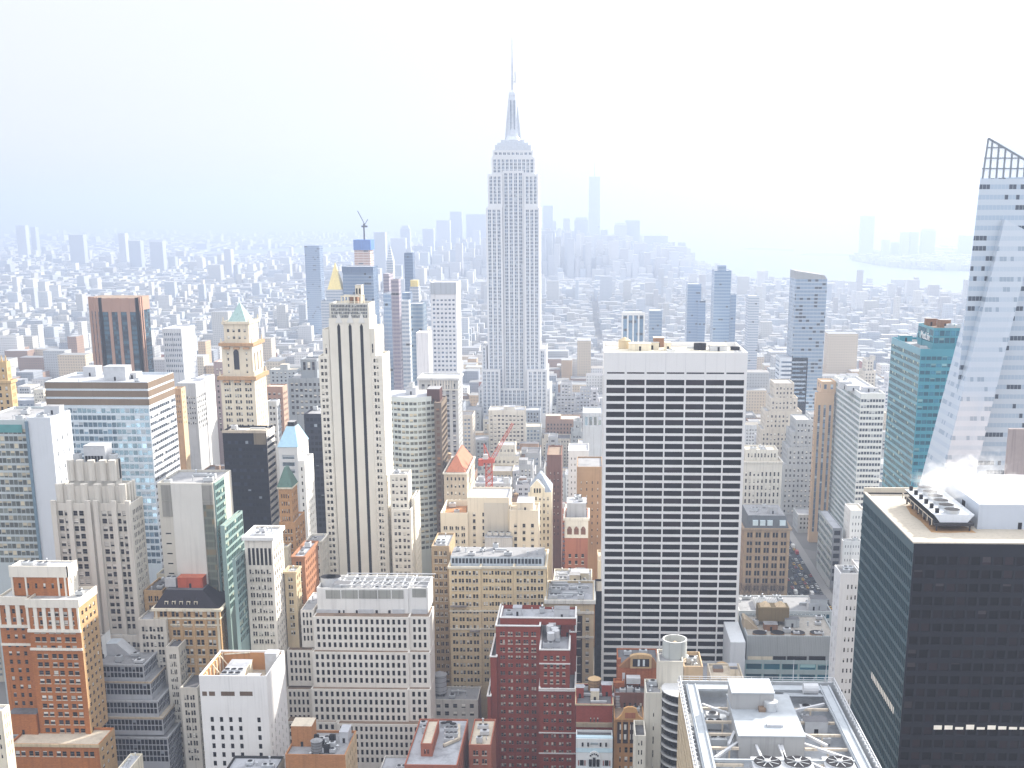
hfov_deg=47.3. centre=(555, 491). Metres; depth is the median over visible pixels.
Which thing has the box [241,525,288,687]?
cream tower
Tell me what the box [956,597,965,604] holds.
window
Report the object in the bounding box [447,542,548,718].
cream office block
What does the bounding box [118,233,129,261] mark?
tower
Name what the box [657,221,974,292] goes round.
bay water
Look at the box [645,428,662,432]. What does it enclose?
window
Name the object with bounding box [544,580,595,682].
classical block
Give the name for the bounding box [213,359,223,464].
brown sliver block
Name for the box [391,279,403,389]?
purple slim tower
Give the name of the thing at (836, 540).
window
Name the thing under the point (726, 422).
window
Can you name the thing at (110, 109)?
sky
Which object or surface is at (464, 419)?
window
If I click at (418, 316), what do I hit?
long blue block
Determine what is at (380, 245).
tower
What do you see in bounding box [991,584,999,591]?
window
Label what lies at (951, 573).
window
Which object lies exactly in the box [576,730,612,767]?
ornate house
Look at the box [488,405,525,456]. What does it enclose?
city block
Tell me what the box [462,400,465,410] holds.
city block
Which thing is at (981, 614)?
window
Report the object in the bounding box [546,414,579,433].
city block
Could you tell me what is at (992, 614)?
window
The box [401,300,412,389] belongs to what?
green roof tower
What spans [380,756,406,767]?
flat block
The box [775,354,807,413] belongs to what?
pale band tower
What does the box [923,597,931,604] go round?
window
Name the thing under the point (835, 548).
window
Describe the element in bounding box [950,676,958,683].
window
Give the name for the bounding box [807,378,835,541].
beige strip tower
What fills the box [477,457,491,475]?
city block
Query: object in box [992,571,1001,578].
window
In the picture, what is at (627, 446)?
window
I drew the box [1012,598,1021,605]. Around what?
window
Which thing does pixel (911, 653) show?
window
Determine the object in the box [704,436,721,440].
window
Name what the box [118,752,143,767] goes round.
jagged roof block
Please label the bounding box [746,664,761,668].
window
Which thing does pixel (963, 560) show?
window
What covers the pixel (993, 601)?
window
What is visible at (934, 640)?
window
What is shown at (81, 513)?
window
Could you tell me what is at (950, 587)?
window
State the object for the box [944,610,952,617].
window
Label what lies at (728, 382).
window
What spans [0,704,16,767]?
white gable block
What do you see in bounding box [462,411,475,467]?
city block
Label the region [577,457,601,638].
amber block
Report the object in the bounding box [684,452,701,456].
window
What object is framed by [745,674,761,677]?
window
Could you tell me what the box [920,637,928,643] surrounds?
window
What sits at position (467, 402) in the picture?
city block
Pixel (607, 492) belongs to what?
window
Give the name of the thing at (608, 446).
window
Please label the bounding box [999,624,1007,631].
window
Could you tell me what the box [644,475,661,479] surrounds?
window
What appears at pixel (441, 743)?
brick block
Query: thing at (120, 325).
piered tower
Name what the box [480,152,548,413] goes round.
window
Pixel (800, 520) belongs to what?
city block
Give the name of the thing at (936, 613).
window
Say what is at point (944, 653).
window
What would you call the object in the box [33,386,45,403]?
city block
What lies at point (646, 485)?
window
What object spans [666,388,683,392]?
window
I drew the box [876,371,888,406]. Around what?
city block
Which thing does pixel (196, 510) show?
concrete slab tower
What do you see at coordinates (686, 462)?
window
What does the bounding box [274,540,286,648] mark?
window
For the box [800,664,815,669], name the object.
window
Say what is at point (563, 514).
window
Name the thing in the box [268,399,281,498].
grey block
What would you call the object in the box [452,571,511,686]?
window
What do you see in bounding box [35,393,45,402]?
window
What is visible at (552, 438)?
city block
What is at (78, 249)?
tower
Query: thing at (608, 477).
window
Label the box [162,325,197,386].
building
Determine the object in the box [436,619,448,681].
window
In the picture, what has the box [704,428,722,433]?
window
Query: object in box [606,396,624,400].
window
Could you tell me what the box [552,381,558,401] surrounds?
city block
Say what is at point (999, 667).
window
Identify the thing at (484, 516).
beige twin block
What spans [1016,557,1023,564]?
window
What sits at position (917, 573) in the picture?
window
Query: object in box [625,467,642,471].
window
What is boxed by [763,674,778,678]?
window
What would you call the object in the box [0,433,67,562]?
window
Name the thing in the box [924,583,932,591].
window
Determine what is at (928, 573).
window
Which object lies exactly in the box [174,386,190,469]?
tan sliver block
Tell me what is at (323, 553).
pale block
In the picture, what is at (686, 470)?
window
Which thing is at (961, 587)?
window
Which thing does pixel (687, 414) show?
window
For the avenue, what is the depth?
855.83 m
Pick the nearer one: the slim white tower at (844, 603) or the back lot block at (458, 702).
the slim white tower at (844, 603)
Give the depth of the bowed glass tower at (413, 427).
737.76 m
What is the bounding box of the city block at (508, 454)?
[492,441,521,465]
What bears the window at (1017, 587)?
in the black office tower at (938, 670)
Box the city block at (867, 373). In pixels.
[859,355,875,386]
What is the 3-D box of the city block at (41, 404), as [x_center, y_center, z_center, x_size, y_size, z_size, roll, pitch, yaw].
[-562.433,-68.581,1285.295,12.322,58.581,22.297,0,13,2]
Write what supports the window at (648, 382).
in the white grid tower at (673, 426)
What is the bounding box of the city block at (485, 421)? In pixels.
[483,415,488,433]
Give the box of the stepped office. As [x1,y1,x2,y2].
[286,573,436,767]
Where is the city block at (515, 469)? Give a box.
[513,465,535,487]
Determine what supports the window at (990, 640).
in the black office tower at (938, 670)
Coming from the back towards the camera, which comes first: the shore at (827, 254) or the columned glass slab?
the shore at (827, 254)
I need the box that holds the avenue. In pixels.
[787,540,831,610]
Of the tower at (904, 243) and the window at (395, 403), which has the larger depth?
the tower at (904, 243)
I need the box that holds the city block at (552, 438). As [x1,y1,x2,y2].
[545,433,560,460]
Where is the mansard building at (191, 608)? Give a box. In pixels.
[151,574,228,677]
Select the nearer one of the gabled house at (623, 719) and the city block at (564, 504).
the gabled house at (623, 719)
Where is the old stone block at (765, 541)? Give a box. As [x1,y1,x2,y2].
[739,504,791,594]
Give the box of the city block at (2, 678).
[0,644,4,681]
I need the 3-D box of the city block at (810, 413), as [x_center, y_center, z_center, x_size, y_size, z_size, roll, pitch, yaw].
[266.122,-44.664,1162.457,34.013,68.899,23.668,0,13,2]
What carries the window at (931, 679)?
in the black office tower at (938, 670)
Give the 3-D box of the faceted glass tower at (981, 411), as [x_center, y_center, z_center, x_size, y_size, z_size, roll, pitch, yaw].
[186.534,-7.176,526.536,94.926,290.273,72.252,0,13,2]
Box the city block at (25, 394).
[17,393,33,396]
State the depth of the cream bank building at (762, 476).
849.09 m
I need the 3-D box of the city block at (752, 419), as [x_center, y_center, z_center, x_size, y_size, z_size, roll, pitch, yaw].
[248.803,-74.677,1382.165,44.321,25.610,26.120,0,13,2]
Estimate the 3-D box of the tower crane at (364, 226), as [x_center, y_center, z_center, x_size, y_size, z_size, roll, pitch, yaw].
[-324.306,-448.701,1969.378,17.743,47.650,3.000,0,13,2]
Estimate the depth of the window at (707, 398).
548.58 m
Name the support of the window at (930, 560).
in the black office tower at (938, 670)
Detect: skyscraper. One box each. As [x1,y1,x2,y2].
[478,37,551,427]
[588,162,599,245]
[858,216,874,252]
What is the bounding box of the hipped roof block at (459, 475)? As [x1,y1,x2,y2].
[443,445,474,503]
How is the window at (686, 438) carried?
in the white grid tower at (673, 426)
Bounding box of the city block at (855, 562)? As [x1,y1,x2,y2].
[851,559,858,569]
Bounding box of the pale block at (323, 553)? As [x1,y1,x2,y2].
[305,533,329,582]
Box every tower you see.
[0,355,17,410]
[0,404,73,735]
[0,558,117,767]
[15,225,30,256]
[30,227,40,255]
[44,364,180,583]
[50,442,205,767]
[68,235,88,264]
[88,295,153,371]
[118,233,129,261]
[128,240,144,267]
[149,241,167,270]
[157,469,233,590]
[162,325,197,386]
[217,303,268,429]
[222,424,279,533]
[224,249,233,276]
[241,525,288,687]
[277,420,316,538]
[277,465,305,559]
[288,356,320,431]
[304,245,324,334]
[304,405,326,532]
[318,284,421,575]
[321,263,343,328]
[353,239,373,265]
[374,232,386,280]
[383,273,392,292]
[386,245,394,278]
[391,238,406,268]
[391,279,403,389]
[391,381,436,605]
[400,225,410,250]
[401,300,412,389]
[402,291,412,301]
[410,280,420,301]
[417,373,463,455]
[422,229,434,254]
[427,386,447,532]
[436,220,450,250]
[450,212,462,245]
[466,214,485,240]
[473,230,480,244]
[487,604,576,767]
[528,471,552,579]
[543,206,552,230]
[553,221,556,230]
[563,218,569,230]
[563,494,589,568]
[568,443,588,496]
[574,217,587,241]
[594,579,601,677]
[601,229,607,239]
[601,337,747,734]
[614,222,626,239]
[625,220,639,242]
[633,649,702,767]
[644,235,667,246]
[677,661,881,767]
[685,283,705,341]
[710,265,735,341]
[744,295,758,369]
[756,379,801,457]
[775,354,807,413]
[780,414,812,514]
[786,269,826,413]
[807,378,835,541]
[828,376,884,538]
[828,565,858,706]
[850,474,1023,767]
[880,240,889,256]
[882,318,960,487]
[890,242,898,254]
[899,232,909,253]
[908,232,918,253]
[919,138,1023,487]
[919,229,935,254]
[957,235,973,253]
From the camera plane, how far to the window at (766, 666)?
551.80 m
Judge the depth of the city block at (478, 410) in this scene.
1260.55 m
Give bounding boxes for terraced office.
[101,630,183,767]
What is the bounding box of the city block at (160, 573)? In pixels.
[156,568,164,577]
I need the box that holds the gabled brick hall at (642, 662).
[613,648,656,692]
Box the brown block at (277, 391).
[267,384,288,434]
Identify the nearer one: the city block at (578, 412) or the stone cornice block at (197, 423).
the stone cornice block at (197, 423)
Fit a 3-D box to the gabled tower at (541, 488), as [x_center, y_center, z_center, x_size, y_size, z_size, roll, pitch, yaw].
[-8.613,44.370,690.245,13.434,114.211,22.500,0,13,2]
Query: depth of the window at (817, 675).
552.21 m
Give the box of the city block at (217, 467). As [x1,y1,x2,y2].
[204,464,224,469]
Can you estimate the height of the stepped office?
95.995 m
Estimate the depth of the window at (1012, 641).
325.34 m
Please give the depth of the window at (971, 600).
322.97 m
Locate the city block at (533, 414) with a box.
[502,405,540,422]
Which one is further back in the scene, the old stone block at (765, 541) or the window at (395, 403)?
the old stone block at (765, 541)
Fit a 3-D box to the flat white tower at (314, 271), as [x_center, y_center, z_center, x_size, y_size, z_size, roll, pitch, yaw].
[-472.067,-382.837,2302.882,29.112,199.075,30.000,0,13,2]
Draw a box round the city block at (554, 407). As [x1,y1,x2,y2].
[552,392,556,413]
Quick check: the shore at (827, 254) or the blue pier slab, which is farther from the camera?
the shore at (827, 254)
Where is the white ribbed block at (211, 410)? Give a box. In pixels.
[195,374,219,464]
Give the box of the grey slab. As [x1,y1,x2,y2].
[648,309,661,341]
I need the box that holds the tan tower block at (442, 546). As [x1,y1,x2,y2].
[431,533,454,685]
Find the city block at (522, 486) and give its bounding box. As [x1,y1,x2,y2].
[512,476,531,496]
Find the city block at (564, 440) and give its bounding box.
[542,433,570,465]
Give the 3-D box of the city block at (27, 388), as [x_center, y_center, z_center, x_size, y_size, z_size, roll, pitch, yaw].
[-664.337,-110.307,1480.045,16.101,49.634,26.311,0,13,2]
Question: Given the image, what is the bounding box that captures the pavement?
[790,531,832,606]
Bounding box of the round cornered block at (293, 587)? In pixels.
[283,565,302,647]
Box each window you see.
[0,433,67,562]
[4,577,113,767]
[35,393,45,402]
[71,398,179,567]
[79,511,83,516]
[80,506,204,765]
[103,526,107,531]
[103,654,182,767]
[164,330,196,375]
[175,395,184,422]
[187,393,206,427]
[216,368,221,430]
[227,352,265,391]
[232,482,269,519]
[233,349,239,369]
[239,514,249,641]
[248,548,250,564]
[252,548,254,564]
[256,548,259,564]
[260,548,263,564]
[264,548,267,564]
[268,548,271,564]
[272,372,294,381]
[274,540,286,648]
[281,493,303,542]
[282,455,294,458]
[282,462,294,465]
[289,612,426,761]
[300,448,315,531]
[323,305,409,571]
[391,401,428,548]
[433,298,460,370]
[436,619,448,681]
[442,408,447,493]
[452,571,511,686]
[464,419,469,452]
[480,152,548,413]
[490,415,522,455]
[494,449,517,462]
[500,648,570,767]
[527,430,538,441]
[544,441,567,465]
[547,424,573,432]
[550,472,557,534]
[558,385,573,411]
[563,514,564,563]
[577,391,588,409]
[581,481,597,543]
[587,751,600,766]
[604,490,739,680]
[605,483,622,487]
[606,388,624,392]
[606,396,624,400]
[606,404,624,408]
[606,412,623,416]
[606,420,623,424]
[606,428,623,432]
[606,436,623,440]
[606,444,623,448]
[606,451,623,456]
[606,459,623,464]
[606,467,623,471]
[606,475,623,479]
[607,380,624,384]
[625,444,643,448]
[625,452,642,456]
[625,459,642,464]
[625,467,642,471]
[625,475,642,479]
[625,483,642,487]
[625,491,642,495]
[626,380,644,384]
[626,388,644,392]
[626,396,643,400]
[626,404,643,408]
[626,412,643,416]
[626,420,643,424]
[626,428,643,432]
[626,436,643,440]
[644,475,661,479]
[644,483,661,487]
[644,491,661,495]
[645,420,663,424]
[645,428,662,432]
[645,436,662,440]
[645,444,662,448]
[645,452,662,456]
[645,459,662,464]
[645,467,662,472]
[646,380,664,384]
[646,388,663,392]
[646,396,663,400]
[646,404,663,408]
[646,412,663,416]
[664,452,682,456]
[664,460,681,464]
[664,467,681,472]
[664,475,681,479]
[664,483,681,487]
[665,404,683,408]
[665,412,683,416]
[665,420,682,424]
[665,428,682,432]
[665,436,682,440]
[665,444,682,448]
[666,380,683,384]
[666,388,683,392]
[666,396,683,400]
[683,475,700,480]
[683,483,700,487]
[684,436,702,440]
[684,444,701,448]
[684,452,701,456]
[684,460,701,464]
[684,468,701,472]
[685,396,703,401]
[685,404,703,409]
[685,412,702,417]
[685,420,702,425]
[685,428,702,432]
[686,380,703,384]
[686,388,703,392]
[703,460,720,464]
[703,468,720,472]
[703,475,720,480]
[703,483,720,487]
[704,420,722,425]
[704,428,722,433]
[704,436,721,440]
[704,444,721,448]
[704,452,721,456]
[705,388,723,393]
[705,396,723,401]
[705,404,722,409]
[705,412,722,417]
[706,380,723,384]
[722,476,739,480]
[722,483,739,488]
[723,444,741,448]
[723,452,740,456]
[723,460,740,464]
[723,468,740,472]
[724,420,742,425]
[724,428,741,433]
[724,436,741,441]
[725,388,743,393]
[725,396,742,401]
[725,404,742,409]
[725,412,742,417]
[726,380,743,385]
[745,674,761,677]
[746,429,756,443]
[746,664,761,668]
[763,387,794,457]
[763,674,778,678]
[764,664,779,668]
[781,674,796,678]
[782,664,797,669]
[784,424,810,511]
[799,674,814,678]
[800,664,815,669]
[817,513,832,579]
[817,675,827,679]
[818,664,828,669]
[828,382,879,527]
[833,546,839,550]
[834,538,839,542]
[844,516,861,560]
[873,531,1023,767]
[882,326,933,486]
[906,676,914,682]
[907,663,915,669]
[908,650,916,656]
[909,637,917,643]
[910,623,918,630]
[911,610,919,617]
[912,597,920,604]
[913,583,921,590]
[914,570,922,577]
[915,556,923,564]
[917,676,925,682]
[918,663,926,670]
[919,650,927,657]
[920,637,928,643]
[921,623,929,630]
[922,610,930,617]
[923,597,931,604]
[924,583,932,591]
[925,570,933,577]
[926,556,934,564]
[928,676,936,683]
[929,663,937,670]
[930,650,938,657]
[931,637,939,644]
[932,624,940,630]
[933,610,941,617]
[934,597,942,604]
[934,725,941,729]
[935,584,943,591]
[936,570,944,577]
[937,557,945,564]
[939,676,947,683]
[940,663,948,670]
[941,650,949,657]
[942,637,950,644]
[943,624,951,631]
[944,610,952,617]
[944,725,952,729]
[945,597,953,604]
[946,584,954,591]
[947,570,956,577]
[948,557,957,564]
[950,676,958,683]
[951,663,959,670]
[952,650,960,657]
[953,637,961,644]
[954,624,962,631]
[955,611,963,617]
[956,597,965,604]
[957,584,966,591]
[959,570,967,577]
[960,557,968,564]
[962,663,970,670]
[963,650,971,657]
[964,637,972,644]
[965,624,973,631]
[966,611,975,618]
[966,725,973,729]
[968,597,976,604]
[969,584,977,591]
[970,570,978,577]
[971,557,979,564]
[973,663,981,670]
[974,650,982,657]
[975,637,983,644]
[976,624,985,631]
[978,611,986,618]
[979,597,987,604]
[980,584,988,591]
[981,570,989,578]
[982,557,991,564]
[984,664,992,670]
[985,650,993,657]
[986,637,995,644]
[987,725,995,729]
[988,624,996,631]
[989,611,997,618]
[990,597,998,604]
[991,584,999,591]
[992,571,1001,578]
[994,557,1002,564]
[995,664,1003,670]
[996,651,1004,657]
[998,637,1006,644]
[998,726,1005,729]
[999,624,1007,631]
[1000,611,1008,618]
[1001,598,1009,605]
[1002,584,1011,591]
[1004,571,1012,578]
[1005,557,1013,564]
[1006,664,1014,670]
[1007,651,1015,657]
[1009,638,1017,644]
[1010,624,1018,631]
[1011,611,1019,618]
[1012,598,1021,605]
[1014,584,1022,591]
[1015,571,1023,578]
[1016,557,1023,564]
[1019,651,1023,658]
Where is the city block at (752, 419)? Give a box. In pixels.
[746,418,760,420]
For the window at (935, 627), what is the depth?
325.02 m
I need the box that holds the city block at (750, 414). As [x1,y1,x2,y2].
[745,411,755,420]
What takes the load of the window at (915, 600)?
in the black office tower at (938, 670)
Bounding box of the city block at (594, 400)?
[589,387,599,406]
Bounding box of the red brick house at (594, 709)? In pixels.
[575,681,613,729]
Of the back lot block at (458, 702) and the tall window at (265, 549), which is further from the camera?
the back lot block at (458, 702)
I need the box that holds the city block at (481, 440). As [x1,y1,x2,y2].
[475,435,488,467]
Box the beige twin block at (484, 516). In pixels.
[440,487,539,546]
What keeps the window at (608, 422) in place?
in the white grid tower at (673, 426)
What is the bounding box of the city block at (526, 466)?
[515,457,536,488]
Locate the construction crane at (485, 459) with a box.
[478,423,513,486]
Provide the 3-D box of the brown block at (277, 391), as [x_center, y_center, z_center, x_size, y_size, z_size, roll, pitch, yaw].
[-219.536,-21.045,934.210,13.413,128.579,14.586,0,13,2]
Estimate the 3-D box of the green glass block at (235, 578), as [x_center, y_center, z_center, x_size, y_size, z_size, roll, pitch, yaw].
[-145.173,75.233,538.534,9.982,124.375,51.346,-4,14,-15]
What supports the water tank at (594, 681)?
on the red brick house at (594, 709)
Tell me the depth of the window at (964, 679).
331.43 m
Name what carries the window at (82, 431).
in the glass slab tower at (128, 413)
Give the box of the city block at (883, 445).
[881,430,885,457]
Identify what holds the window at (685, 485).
in the white grid tower at (673, 426)
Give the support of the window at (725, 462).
in the white grid tower at (673, 426)
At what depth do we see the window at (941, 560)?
320.61 m
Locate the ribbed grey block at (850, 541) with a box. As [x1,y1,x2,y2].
[840,503,862,564]
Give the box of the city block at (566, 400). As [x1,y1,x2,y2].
[557,380,575,413]
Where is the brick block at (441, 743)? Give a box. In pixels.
[404,718,495,767]
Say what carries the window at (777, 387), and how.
in the wedding cake tower at (779, 408)
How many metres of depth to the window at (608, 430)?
553.29 m
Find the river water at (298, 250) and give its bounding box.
[207,246,353,253]
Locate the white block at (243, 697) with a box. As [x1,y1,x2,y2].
[199,649,289,767]
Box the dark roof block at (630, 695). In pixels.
[614,675,643,711]
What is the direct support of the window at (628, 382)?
in the white grid tower at (673, 426)
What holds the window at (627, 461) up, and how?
in the white grid tower at (673, 426)
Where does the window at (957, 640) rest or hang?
in the black office tower at (938, 670)
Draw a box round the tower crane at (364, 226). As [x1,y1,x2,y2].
[357,211,367,239]
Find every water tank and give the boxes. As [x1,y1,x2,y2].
[310,738,322,753]
[435,671,446,695]
[588,675,600,692]
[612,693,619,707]
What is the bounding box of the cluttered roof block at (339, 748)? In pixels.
[285,717,357,767]
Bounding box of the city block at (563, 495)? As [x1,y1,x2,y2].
[562,472,564,501]
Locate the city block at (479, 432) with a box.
[475,431,488,434]
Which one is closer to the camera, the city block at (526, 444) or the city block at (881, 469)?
the city block at (881, 469)
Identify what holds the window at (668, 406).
in the white grid tower at (673, 426)
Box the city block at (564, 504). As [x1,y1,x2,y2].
[562,502,566,567]
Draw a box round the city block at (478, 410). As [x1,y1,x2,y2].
[466,406,482,430]
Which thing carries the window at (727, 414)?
in the white grid tower at (673, 426)
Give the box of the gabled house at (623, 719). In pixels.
[612,706,643,767]
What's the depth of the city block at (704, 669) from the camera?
545.55 m
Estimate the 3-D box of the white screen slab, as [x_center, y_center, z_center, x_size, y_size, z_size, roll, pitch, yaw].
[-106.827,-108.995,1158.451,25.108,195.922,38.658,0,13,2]
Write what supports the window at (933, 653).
in the black office tower at (938, 670)
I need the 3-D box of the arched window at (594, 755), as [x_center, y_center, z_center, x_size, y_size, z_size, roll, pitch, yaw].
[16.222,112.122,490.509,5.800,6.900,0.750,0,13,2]
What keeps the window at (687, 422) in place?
in the white grid tower at (673, 426)
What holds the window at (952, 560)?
in the black office tower at (938, 670)
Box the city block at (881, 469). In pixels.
[880,458,883,477]
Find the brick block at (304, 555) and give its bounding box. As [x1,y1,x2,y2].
[291,541,319,605]
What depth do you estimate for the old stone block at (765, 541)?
806.82 m
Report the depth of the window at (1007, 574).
321.00 m
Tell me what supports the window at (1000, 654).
in the black office tower at (938, 670)
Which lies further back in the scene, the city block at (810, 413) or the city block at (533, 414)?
the city block at (533, 414)
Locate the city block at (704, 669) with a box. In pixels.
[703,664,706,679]
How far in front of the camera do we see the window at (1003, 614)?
323.68 m
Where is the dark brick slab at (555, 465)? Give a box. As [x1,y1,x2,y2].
[547,445,562,577]
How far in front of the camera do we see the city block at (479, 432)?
1236.96 m
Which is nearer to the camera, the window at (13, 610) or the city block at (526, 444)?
the window at (13, 610)
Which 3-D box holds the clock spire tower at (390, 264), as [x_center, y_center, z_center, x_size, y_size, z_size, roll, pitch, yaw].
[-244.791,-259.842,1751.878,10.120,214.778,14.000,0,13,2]
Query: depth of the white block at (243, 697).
480.54 m
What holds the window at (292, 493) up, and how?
in the hip roof tower at (292, 518)
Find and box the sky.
[0,0,1023,219]
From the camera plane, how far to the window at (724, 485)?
558.04 m
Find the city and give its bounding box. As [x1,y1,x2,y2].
[0,228,971,413]
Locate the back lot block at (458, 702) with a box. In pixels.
[436,686,481,740]
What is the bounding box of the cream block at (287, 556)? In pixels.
[283,543,291,568]
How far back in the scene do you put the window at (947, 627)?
325.02 m
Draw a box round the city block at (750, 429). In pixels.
[744,420,759,444]
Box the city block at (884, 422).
[883,411,886,429]
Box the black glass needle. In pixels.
[404,253,414,290]
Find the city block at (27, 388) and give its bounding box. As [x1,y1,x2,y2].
[17,383,39,392]
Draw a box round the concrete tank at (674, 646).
[662,634,686,659]
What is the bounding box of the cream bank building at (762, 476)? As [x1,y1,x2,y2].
[742,444,782,506]
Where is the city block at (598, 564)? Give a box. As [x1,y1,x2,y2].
[597,550,600,578]
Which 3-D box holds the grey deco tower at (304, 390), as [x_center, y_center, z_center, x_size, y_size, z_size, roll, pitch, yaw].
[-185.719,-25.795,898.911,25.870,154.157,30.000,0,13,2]
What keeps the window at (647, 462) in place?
in the white grid tower at (673, 426)
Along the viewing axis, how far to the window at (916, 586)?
322.49 m
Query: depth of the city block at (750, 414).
1400.11 m
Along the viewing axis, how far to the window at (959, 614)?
323.99 m
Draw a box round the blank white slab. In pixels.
[416,330,432,389]
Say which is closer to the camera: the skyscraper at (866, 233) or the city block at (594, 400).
the city block at (594, 400)
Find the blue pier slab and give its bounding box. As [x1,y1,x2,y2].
[383,292,393,389]
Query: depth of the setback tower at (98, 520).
525.58 m
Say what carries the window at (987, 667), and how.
in the black office tower at (938, 670)
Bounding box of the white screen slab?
[430,280,462,399]
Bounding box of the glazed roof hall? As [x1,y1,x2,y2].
[738,593,831,625]
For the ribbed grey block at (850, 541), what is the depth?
810.70 m
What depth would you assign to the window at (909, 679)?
328.77 m
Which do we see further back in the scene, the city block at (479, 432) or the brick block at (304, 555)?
the city block at (479, 432)
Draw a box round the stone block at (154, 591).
[143,577,165,639]
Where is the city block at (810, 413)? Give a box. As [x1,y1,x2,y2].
[805,410,813,430]
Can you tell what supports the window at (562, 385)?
in the city block at (566, 400)
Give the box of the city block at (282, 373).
[270,363,300,419]
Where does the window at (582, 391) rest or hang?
in the city block at (582, 400)
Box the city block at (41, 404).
[35,402,46,405]
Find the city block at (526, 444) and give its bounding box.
[516,441,546,475]
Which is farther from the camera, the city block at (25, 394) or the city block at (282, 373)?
the city block at (25, 394)
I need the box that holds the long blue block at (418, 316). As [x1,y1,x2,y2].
[411,302,426,385]
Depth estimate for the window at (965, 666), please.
327.49 m
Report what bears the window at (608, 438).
in the white grid tower at (673, 426)
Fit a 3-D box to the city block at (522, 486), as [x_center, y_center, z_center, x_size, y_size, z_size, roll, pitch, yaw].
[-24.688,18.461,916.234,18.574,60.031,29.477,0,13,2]
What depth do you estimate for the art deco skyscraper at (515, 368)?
1273.72 m
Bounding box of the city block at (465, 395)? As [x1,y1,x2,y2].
[462,393,471,405]
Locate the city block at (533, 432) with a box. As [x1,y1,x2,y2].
[526,423,541,455]
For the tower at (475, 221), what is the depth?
5863.00 m
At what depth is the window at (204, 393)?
849.45 m
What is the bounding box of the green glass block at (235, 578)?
[220,510,250,649]
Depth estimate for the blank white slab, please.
1004.73 m
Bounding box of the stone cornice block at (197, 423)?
[177,377,209,469]
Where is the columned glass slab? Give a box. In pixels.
[621,311,644,341]
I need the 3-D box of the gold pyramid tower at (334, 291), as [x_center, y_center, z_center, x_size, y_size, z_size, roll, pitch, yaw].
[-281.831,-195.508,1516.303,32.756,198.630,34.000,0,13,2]
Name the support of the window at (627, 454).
in the white grid tower at (673, 426)
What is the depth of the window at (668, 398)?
548.98 m
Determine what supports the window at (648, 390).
in the white grid tower at (673, 426)
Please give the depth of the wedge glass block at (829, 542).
840.16 m
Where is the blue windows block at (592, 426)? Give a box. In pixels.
[583,407,601,456]
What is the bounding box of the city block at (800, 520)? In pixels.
[793,508,808,532]
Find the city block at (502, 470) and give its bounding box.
[493,465,513,487]
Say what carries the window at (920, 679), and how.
in the black office tower at (938, 670)
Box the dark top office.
[342,265,379,323]
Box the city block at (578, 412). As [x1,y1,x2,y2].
[573,410,582,426]
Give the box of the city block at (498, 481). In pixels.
[475,475,511,486]
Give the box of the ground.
[0,220,974,738]
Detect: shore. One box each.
[745,247,793,250]
[801,253,853,255]
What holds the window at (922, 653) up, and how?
in the black office tower at (938, 670)
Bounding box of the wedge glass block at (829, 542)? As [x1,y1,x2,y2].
[816,511,841,588]
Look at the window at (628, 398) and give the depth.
549.52 m
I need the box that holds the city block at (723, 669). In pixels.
[707,663,743,680]
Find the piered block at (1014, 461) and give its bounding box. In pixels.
[1004,428,1023,474]
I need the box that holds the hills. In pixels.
[0,219,974,227]
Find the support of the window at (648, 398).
in the white grid tower at (673, 426)
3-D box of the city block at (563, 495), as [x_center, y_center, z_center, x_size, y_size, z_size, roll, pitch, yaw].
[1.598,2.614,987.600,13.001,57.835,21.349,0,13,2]
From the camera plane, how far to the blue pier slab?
1149.73 m
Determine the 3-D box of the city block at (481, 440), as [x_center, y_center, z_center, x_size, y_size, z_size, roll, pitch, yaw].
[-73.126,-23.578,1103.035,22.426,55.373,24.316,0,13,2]
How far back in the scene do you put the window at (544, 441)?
1159.08 m
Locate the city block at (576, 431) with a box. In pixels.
[571,416,582,442]
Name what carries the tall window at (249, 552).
in the cream tower at (264, 556)
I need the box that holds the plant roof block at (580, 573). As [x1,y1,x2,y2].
[553,567,591,579]
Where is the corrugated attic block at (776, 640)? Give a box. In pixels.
[722,601,830,681]
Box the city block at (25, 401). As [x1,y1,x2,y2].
[17,397,34,405]
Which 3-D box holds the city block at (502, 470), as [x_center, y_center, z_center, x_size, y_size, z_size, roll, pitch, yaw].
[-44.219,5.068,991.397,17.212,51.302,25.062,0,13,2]
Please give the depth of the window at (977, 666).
327.41 m
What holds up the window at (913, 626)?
in the black office tower at (938, 670)
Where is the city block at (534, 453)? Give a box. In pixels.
[521,447,545,474]
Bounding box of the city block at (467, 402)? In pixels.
[463,399,469,405]
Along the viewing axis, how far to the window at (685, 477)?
557.63 m
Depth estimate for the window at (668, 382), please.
547.24 m
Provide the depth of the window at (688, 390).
547.91 m
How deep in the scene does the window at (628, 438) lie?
553.96 m
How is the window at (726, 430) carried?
in the white grid tower at (673, 426)
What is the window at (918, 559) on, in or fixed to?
in the black office tower at (938, 670)
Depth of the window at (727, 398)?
548.31 m
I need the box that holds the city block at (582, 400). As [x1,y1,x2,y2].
[576,386,593,409]
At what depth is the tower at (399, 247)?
5115.33 m
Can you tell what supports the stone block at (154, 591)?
on the ground
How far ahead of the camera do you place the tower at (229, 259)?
4557.01 m
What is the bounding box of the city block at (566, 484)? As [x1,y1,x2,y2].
[565,469,567,501]
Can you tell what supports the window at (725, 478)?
in the white grid tower at (673, 426)
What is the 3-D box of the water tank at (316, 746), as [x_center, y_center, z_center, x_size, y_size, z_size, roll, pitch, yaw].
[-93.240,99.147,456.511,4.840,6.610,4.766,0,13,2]

